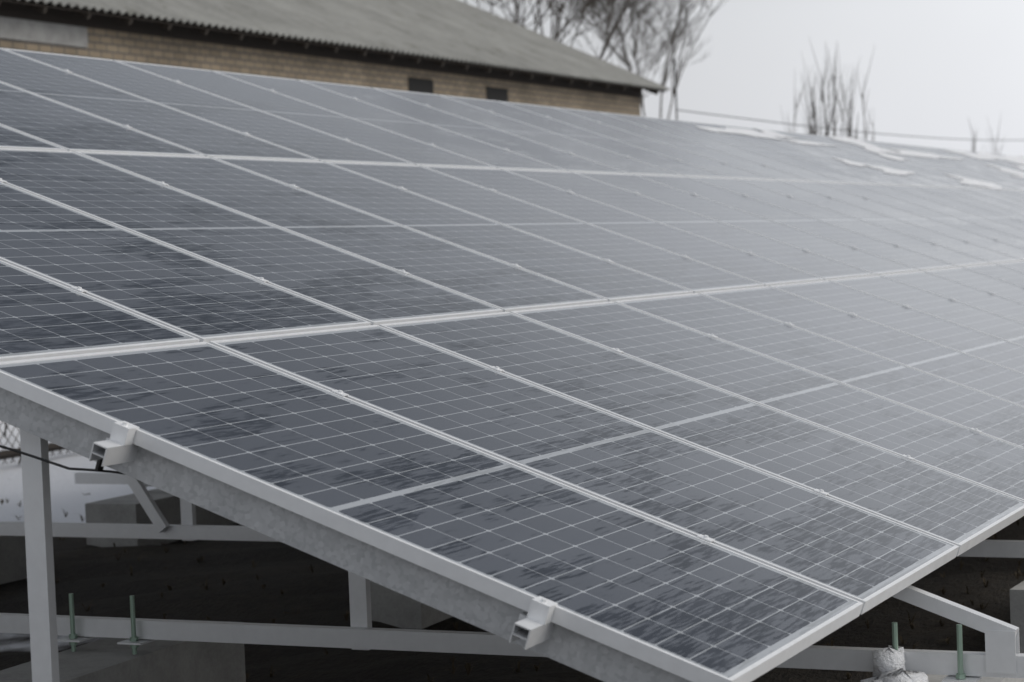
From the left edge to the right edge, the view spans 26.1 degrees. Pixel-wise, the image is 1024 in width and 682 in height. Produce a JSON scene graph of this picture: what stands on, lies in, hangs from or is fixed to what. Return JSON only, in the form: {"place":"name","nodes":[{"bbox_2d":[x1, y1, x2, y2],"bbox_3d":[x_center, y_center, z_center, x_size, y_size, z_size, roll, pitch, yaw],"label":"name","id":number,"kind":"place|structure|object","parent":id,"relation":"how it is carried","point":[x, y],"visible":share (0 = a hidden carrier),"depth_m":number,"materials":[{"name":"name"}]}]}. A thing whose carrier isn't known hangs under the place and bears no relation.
{"place":"outdoors","nodes":[
{"label":"outdoors","id":0,"kind":"place"},
{"bbox_2d":[0,28,640,115],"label":"barn brick walls","id":1,"kind":"structure","parent":0,"point":[120,46],"depth_m":33.14,"materials":[{"name":"brown brick"}]},
{"bbox_2d":[0,16,87,47],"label":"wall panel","id":2,"kind":"object","parent":1,"relation":"attached to","point":[38,31],"visible":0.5,"depth_m":27.32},
{"bbox_2d":[26,0,669,90],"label":"roof","id":3,"kind":"structure","parent":1,"relation":"on","point":[458,30],"depth_m":37.90,"materials":[{"name":"grey metal"}]},
{"bbox_2d":[408,77,507,101],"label":"windows","id":4,"kind":"structure","parent":1,"relation":"in","point":[420,85],"depth_m":37.02,"materials":[{"name":"black glass"}]},
{"bbox_2d":[0,0,666,97],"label":"barn eave boards","id":5,"kind":"object","parent":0,"point":[48,12],"visible":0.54,"depth_m":32.34,"materials":[{"name":"brown wood"}]},
{"bbox_2d":[0,420,1023,681],"bbox_3d":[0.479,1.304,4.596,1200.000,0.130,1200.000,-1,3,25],"label":"ground","id":6,"kind":"structure","parent":0,"point":[84,570],"depth_m":9.57,"materials":[{"name":"soil"}]},
{"bbox_2d":[0,421,69,464],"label":"chain-link fence","id":7,"kind":"object","parent":6,"relation":"on","point":[5,454],"visible":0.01,"depth_m":16.81,"materials":[{"name":"grey metal"}]},
{"bbox_2d":[0,488,1023,681],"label":"concrete blocks","id":8,"kind":"structure","parent":6,"relation":"on","point":[107,659],"depth_m":7.67,"materials":[{"name":"concrete"}]},
{"bbox_2d":[0,429,1023,681],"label":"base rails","id":9,"kind":"object","parent":8,"relation":"on","point":[42,625],"visible":0.08,"depth_m":6.73,"materials":[{"name":"metal"}]},
{"bbox_2d":[0,445,124,474],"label":"cable","id":10,"kind":"object","parent":9,"relation":"attached to","point":[99,468],"visible":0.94,"depth_m":5.25,"materials":[{"name":"black plastic"}]},
{"bbox_2d":[0,387,691,681],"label":"support beam","id":11,"kind":"structure","parent":9,"relation":"on","point":[562,645],"depth_m":4.98,"materials":[{"name":"metal"}]},
{"bbox_2d":[89,437,553,649],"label":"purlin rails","id":12,"kind":"object","parent":11,"relation":"on","point":[531,632],"visible":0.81,"depth_m":5.07,"materials":[{"name":"metal"}]},
{"bbox_2d":[0,48,1023,681],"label":"solar panel frames","id":13,"kind":"structure","parent":12,"relation":"on","point":[432,562],"depth_m":6.66,"materials":[{"name":"silver metal"}]},
{"bbox_2d":[0,49,1023,677],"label":"solar panels","id":14,"kind":"object","parent":13,"relation":"in","point":[696,601],"visible":1,"depth_m":7.83,"materials":[{"name":"glass"}]},
{"bbox_2d":[697,126,1023,189],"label":"snow patches","id":15,"kind":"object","parent":13,"relation":"on","point":[879,150],"depth_m":24.82,"materials":[{"name":"white snow"}]},
{"bbox_2d":[0,69,1023,624],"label":"panel clamps","id":16,"kind":"object","parent":12,"relation":"attached to","point":[538,611],"visible":1,"depth_m":5.15,"materials":[{"name":"metal"}]},
{"bbox_2d":[0,492,1023,681],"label":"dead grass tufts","id":17,"kind":"object","parent":6,"relation":"on","point":[848,674],"visible":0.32,"depth_m":9.04,"materials":[{"name":"brown plant"}]},
{"bbox_2d":[69,593,965,678],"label":"threaded rods","id":18,"kind":"object","parent":6,"relation":"on","point":[960,674],"visible":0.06,"depth_m":7.16,"materials":[{"name":"silver metal"}]},
{"bbox_2d":[465,0,660,44],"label":"tree","id":19,"kind":"object","parent":6,"relation":"on","point":[569,21],"visible":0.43,"depth_m":98.22,"materials":[{"name":"brown plant"}]},
{"bbox_2d":[474,0,654,60],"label":"tree","id":20,"kind":"object","parent":6,"relation":"on","point":[609,36],"visible":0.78,"depth_m":86.40,"materials":[{"name":"brown plant"}]},
{"bbox_2d":[554,0,726,118],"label":"tree","id":21,"kind":"object","parent":6,"relation":"on","point":[619,29],"visible":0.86,"depth_m":99.15,"materials":[{"name":"brown plant"}]},
{"bbox_2d":[780,38,874,140],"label":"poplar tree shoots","id":22,"kind":"object","parent":6,"relation":"on","point":[812,129],"visible":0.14,"depth_m":49.42,"materials":[{"name":"brown plant"}]},
{"bbox_2d":[860,645,927,681],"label":"snow lumps","id":23,"kind":"object","parent":6,"relation":"on","point":[889,663],"visible":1,"depth_m":6.05,"materials":[{"name":"white snow"}]},
{"bbox_2d":[968,117,1004,153],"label":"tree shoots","id":24,"kind":"object","parent":6,"relation":"on","point":[988,139],"visible":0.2,"depth_m":61.14,"materials":[{"name":"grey plant"}]},
{"bbox_2d":[460,0,1023,156],"label":"sky","id":25,"kind":"structure","parent":0,"point":[936,65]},
{"bbox_2d":[674,59,1019,140],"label":"overhead wire","id":26,"kind":"object","parent":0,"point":[788,123],"visible":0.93,"depth_m":49.74,"materials":[{"name":"black metal"}]}
]}

